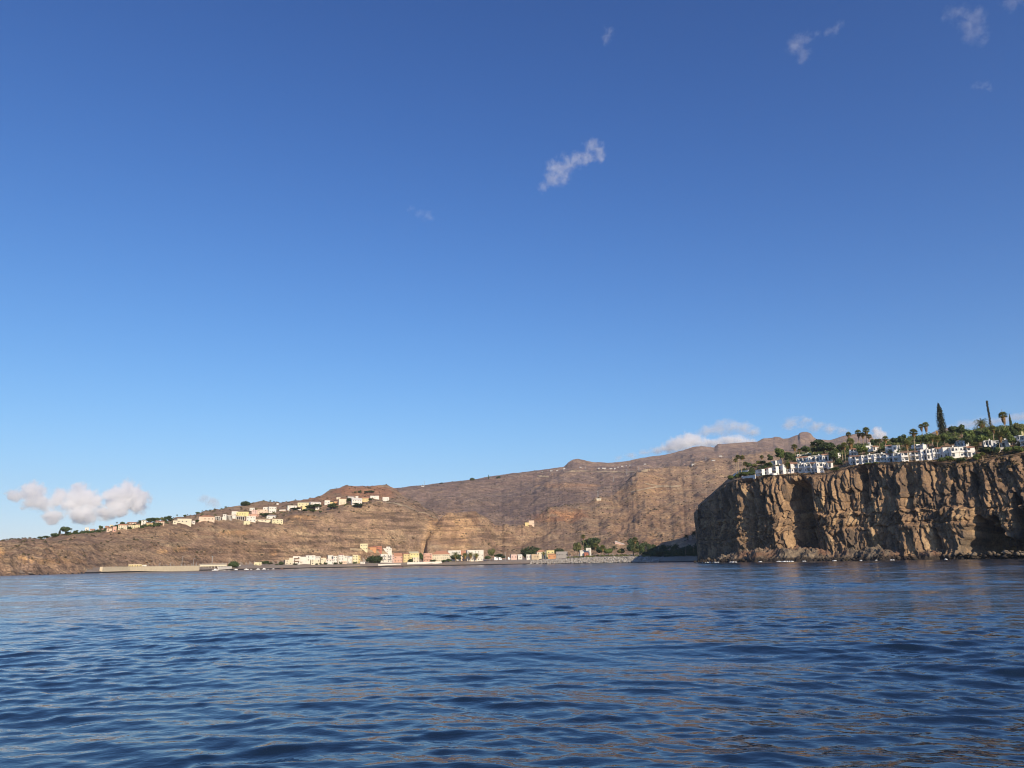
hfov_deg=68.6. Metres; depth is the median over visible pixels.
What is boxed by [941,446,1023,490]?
cliff top scrub
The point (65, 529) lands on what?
broadleaf tree
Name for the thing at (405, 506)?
road
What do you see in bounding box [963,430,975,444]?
broadleaf tree
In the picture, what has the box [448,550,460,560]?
house
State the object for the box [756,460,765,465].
broadleaf tree
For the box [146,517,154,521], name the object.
broadleaf tree
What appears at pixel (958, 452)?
hotel building
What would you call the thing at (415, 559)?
house
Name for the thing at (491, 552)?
broadleaf tree
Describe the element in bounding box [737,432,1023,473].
garden shrubbery
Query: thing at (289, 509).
village shrubbery
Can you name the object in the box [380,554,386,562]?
house
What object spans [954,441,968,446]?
hotel building
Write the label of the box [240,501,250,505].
broadleaf tree
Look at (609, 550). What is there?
broadleaf tree
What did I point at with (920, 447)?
hotel building
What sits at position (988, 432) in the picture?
broadleaf tree
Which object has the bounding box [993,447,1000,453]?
shrub
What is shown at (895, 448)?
hotel building
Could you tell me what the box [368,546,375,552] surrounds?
house
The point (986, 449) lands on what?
shrub
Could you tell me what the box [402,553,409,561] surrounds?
house
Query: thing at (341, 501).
house
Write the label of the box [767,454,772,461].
broadleaf tree
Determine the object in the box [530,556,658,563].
boulder bank
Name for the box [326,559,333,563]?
house
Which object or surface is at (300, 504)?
house
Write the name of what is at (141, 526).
ridge shrubbery
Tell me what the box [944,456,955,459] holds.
shrub
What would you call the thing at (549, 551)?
house
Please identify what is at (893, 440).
broadleaf tree
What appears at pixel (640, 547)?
broadleaf tree
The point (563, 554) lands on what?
shed
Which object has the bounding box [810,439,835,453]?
broadleaf tree
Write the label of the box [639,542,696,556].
valley thicket
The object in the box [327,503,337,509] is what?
broadleaf tree
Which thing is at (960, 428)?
broadleaf tree
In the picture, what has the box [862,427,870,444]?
palm tree
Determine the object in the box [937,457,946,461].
shrub
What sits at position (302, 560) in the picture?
house
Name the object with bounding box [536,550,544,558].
house
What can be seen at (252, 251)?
sky
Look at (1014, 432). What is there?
broadleaf tree
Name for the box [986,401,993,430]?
pine tree
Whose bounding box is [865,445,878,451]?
hotel building
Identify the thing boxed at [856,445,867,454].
broadleaf tree
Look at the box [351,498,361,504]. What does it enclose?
house
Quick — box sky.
[0,0,1023,539]
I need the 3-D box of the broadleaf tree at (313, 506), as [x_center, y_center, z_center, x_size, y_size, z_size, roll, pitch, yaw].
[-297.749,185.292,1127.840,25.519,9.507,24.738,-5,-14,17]
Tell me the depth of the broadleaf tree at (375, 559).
956.86 m
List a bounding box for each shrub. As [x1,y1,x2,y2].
[829,467,839,470]
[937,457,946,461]
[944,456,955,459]
[956,457,965,461]
[973,454,980,460]
[977,447,992,453]
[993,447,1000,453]
[1002,447,1011,451]
[1011,446,1023,452]
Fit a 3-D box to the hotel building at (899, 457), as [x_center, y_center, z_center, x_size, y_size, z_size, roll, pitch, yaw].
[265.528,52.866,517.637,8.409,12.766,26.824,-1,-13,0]
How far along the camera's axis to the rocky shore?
513.48 m
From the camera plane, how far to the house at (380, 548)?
1056.38 m
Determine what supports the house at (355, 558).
on the hills
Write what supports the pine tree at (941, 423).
on the headland
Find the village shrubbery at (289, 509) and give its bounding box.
[201,501,380,517]
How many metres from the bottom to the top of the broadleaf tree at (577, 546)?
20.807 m
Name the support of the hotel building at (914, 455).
on the headland
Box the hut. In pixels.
[510,554,516,559]
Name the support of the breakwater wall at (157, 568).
in the sea
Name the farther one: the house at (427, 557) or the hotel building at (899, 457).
the house at (427, 557)
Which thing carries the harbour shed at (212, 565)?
on the hills
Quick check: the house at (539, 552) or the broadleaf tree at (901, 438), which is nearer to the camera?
the broadleaf tree at (901, 438)
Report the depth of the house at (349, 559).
931.41 m
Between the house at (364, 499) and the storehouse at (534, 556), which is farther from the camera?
the house at (364, 499)
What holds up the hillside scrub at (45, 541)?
on the hills
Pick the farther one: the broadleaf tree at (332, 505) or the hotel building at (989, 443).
the broadleaf tree at (332, 505)
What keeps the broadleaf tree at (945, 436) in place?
on the headland
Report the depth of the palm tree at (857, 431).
652.31 m
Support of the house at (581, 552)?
on the hills
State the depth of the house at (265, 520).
996.75 m
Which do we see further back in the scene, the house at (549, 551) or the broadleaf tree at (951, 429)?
the house at (549, 551)
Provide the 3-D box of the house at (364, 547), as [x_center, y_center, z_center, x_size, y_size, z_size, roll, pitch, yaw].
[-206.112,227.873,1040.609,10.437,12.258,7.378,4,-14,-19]
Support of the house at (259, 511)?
on the hills
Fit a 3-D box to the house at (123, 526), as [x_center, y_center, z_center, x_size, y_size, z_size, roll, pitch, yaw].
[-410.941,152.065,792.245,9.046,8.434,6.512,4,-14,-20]
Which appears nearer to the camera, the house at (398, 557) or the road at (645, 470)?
the house at (398, 557)
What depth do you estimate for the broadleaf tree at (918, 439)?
565.05 m
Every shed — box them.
[200,563,226,567]
[556,551,567,558]
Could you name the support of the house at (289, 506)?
on the hills
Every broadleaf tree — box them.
[60,526,69,534]
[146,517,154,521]
[228,561,239,566]
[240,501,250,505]
[305,504,321,508]
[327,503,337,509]
[365,555,382,562]
[450,554,461,558]
[488,548,495,560]
[494,554,504,557]
[520,546,541,557]
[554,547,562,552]
[572,542,581,555]
[580,537,599,549]
[596,547,605,554]
[604,548,612,554]
[626,538,639,555]
[636,543,644,555]
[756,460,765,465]
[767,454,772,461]
[774,448,784,458]
[784,452,792,459]
[800,446,810,452]
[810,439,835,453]
[828,451,837,461]
[834,459,841,466]
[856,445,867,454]
[890,437,897,442]
[897,434,905,444]
[915,435,922,443]
[921,433,932,446]
[933,442,942,446]
[939,432,949,444]
[946,437,956,444]
[947,426,956,433]
[955,424,965,435]
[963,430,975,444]
[964,435,972,444]
[973,433,987,446]
[981,428,991,436]
[1001,427,1010,438]
[1007,434,1016,446]
[1009,426,1019,435]
[1012,422,1022,431]
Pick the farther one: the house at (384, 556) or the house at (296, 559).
the house at (384, 556)
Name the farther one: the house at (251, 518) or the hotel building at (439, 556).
the hotel building at (439, 556)
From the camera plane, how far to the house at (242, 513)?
1045.33 m
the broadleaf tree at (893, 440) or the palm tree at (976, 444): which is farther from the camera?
the broadleaf tree at (893, 440)
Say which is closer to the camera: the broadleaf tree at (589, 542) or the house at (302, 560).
the house at (302, 560)
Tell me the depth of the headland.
565.04 m
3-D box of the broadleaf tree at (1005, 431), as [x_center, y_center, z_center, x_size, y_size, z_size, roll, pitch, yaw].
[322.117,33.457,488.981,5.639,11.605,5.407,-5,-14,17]
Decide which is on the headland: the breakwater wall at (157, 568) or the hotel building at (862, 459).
the hotel building at (862, 459)
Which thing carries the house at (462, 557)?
on the hills
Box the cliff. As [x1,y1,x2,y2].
[694,453,1023,560]
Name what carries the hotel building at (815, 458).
on the headland
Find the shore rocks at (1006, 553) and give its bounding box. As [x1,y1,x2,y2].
[694,550,1023,562]
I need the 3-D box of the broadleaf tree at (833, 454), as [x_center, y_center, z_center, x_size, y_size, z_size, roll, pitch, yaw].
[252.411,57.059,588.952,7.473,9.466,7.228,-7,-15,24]
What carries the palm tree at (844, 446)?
on the headland
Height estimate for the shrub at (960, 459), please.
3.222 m
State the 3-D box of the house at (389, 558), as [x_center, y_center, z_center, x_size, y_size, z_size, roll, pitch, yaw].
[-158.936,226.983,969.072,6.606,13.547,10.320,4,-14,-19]
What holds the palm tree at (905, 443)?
on the headland
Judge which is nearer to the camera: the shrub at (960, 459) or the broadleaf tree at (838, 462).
the shrub at (960, 459)
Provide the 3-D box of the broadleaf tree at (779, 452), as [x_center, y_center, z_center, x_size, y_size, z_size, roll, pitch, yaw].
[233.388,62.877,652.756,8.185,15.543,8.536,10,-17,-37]
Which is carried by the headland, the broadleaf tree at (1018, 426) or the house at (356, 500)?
the broadleaf tree at (1018, 426)
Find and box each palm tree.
[785,462,789,472]
[790,444,797,456]
[840,441,847,465]
[846,438,854,448]
[855,429,860,443]
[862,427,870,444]
[881,436,888,452]
[903,439,910,459]
[908,428,917,449]
[922,422,928,432]
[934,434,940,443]
[973,418,987,428]
[973,442,979,453]
[990,425,996,440]
[995,430,1004,452]
[998,409,1007,425]
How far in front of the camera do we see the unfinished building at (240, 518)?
978.83 m
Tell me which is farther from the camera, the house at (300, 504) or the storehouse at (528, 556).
the house at (300, 504)
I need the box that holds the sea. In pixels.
[0,559,1023,767]
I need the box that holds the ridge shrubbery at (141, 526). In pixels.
[50,519,171,534]
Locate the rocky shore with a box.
[716,544,1023,561]
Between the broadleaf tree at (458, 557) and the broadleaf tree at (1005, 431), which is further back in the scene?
the broadleaf tree at (458, 557)
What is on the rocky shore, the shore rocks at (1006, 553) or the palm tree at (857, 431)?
the shore rocks at (1006, 553)
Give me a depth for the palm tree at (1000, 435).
471.62 m
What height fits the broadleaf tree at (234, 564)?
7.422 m
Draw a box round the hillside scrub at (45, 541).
[0,457,741,561]
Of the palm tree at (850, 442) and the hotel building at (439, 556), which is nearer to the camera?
the palm tree at (850, 442)
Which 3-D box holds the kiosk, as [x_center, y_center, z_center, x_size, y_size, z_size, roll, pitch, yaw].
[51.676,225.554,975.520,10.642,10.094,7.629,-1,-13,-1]
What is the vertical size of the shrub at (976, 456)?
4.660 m
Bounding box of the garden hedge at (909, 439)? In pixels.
[784,424,1023,461]
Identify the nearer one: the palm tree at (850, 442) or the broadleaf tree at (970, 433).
the broadleaf tree at (970, 433)
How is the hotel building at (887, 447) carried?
on the headland
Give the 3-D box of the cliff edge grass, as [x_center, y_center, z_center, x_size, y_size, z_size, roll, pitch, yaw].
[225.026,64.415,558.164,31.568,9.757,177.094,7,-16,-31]
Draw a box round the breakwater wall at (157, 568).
[99,566,199,571]
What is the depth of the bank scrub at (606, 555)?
913.14 m
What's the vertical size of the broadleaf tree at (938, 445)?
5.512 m
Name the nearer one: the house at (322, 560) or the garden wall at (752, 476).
the garden wall at (752, 476)
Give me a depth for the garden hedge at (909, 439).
622.77 m
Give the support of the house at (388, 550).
on the hills
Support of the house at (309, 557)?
on the hills
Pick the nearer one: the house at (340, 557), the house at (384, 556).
the house at (340, 557)
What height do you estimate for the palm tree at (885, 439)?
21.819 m
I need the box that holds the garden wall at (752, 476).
[741,475,755,478]
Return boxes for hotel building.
[432,551,449,561]
[755,464,786,475]
[771,459,781,465]
[790,462,822,474]
[796,454,821,462]
[821,454,832,461]
[823,461,832,468]
[848,452,885,464]
[849,448,857,455]
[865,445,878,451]
[885,445,891,452]
[885,451,908,462]
[891,445,899,451]
[908,451,920,460]
[911,443,926,450]
[918,447,942,462]
[941,446,974,462]
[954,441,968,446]
[982,439,992,446]
[993,438,1010,455]
[1014,435,1023,446]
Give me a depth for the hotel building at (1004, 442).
475.55 m
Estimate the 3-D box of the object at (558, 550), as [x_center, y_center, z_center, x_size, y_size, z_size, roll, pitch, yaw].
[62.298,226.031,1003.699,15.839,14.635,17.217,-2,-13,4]
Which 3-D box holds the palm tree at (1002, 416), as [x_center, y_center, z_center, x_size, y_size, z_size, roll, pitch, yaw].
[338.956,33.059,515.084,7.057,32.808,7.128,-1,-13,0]
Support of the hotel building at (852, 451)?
on the headland
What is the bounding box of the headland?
[698,427,1023,507]
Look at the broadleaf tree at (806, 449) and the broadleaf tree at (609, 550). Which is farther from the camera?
the broadleaf tree at (609, 550)
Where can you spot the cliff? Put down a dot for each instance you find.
(909, 509)
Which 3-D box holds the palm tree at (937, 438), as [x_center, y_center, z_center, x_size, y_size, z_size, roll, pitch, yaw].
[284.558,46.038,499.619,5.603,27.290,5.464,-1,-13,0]
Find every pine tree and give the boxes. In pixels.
[935,403,947,434]
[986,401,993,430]
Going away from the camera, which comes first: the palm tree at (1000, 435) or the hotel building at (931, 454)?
the palm tree at (1000, 435)
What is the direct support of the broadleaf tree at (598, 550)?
on the hills
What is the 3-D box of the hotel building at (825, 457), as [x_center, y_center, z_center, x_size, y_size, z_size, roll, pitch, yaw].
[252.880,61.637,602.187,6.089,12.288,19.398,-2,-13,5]
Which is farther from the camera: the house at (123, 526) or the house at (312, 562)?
the house at (312, 562)
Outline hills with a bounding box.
[0,428,947,575]
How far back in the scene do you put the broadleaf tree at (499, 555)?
1017.83 m
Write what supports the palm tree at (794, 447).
on the headland
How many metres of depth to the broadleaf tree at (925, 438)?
548.46 m
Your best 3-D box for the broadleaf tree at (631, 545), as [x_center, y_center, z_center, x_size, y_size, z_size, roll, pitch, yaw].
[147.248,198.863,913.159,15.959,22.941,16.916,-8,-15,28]
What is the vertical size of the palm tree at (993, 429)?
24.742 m
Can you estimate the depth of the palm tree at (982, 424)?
600.22 m
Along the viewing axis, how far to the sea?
20.84 m
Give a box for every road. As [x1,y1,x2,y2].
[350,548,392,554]
[376,501,435,519]
[564,469,649,472]
[631,486,661,492]
[645,483,680,486]
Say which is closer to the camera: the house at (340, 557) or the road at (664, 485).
the house at (340, 557)
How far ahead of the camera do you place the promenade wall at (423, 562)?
959.87 m
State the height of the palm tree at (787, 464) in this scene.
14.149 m
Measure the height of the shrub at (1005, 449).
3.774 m
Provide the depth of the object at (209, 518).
914.09 m
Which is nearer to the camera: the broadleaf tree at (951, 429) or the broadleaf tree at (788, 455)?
the broadleaf tree at (951, 429)
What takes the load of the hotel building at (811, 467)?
on the headland
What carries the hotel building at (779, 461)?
on the headland
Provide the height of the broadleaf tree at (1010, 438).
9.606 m
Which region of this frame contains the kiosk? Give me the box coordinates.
[547,553,555,558]
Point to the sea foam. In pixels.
(793, 561)
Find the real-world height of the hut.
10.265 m
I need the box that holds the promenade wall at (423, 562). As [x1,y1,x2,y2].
[407,562,441,563]
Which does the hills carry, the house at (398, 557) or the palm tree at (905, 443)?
the house at (398, 557)
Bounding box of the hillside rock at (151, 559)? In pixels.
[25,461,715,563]
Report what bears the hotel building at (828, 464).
on the headland
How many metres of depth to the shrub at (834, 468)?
540.39 m
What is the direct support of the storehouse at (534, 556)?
on the hills
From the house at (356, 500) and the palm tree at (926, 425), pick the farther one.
the house at (356, 500)
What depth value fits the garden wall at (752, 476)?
588.71 m
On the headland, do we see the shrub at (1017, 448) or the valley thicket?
the shrub at (1017, 448)
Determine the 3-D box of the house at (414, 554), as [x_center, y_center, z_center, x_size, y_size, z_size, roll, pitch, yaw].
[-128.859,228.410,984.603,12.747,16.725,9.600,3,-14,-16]
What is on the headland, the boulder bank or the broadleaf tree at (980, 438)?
the broadleaf tree at (980, 438)
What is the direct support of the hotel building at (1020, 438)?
on the headland
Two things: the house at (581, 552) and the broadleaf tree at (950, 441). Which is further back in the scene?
the house at (581, 552)
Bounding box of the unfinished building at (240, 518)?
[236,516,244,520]
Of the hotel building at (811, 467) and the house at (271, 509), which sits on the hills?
the house at (271, 509)
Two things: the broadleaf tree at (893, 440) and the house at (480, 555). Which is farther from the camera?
the house at (480, 555)
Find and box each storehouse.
[526,554,530,559]
[531,554,538,559]
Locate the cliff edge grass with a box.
[739,459,936,477]
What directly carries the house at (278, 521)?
on the hills
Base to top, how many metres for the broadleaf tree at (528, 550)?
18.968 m
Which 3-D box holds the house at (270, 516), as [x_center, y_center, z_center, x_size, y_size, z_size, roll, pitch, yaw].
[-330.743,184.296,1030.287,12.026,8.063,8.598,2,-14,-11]
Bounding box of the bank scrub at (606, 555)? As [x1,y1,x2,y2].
[566,554,650,557]
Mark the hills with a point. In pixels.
(390, 524)
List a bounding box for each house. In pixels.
[118,524,127,529]
[236,512,248,515]
[246,516,255,521]
[256,519,270,522]
[257,509,267,513]
[267,515,275,518]
[268,507,275,512]
[271,519,282,523]
[287,505,296,509]
[293,556,299,563]
[298,502,309,506]
[300,557,305,563]
[305,555,314,563]
[310,559,319,564]
[320,558,325,563]
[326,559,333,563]
[338,499,345,504]
[338,554,343,563]
[347,556,351,562]
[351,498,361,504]
[352,555,357,563]
[360,544,367,551]
[362,497,368,501]
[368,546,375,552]
[376,546,381,553]
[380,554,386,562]
[383,548,391,553]
[387,554,391,562]
[393,553,402,562]
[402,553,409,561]
[409,551,418,558]
[412,557,418,561]
[423,553,431,561]
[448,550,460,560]
[461,551,465,560]
[466,550,483,560]
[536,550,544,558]
[545,550,553,558]
[579,550,585,555]
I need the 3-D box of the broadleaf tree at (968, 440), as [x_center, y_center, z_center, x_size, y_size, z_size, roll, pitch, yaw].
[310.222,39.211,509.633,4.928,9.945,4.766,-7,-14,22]
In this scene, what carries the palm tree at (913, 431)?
on the headland
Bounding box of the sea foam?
[702,559,945,562]
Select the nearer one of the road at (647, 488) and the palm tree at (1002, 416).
the palm tree at (1002, 416)

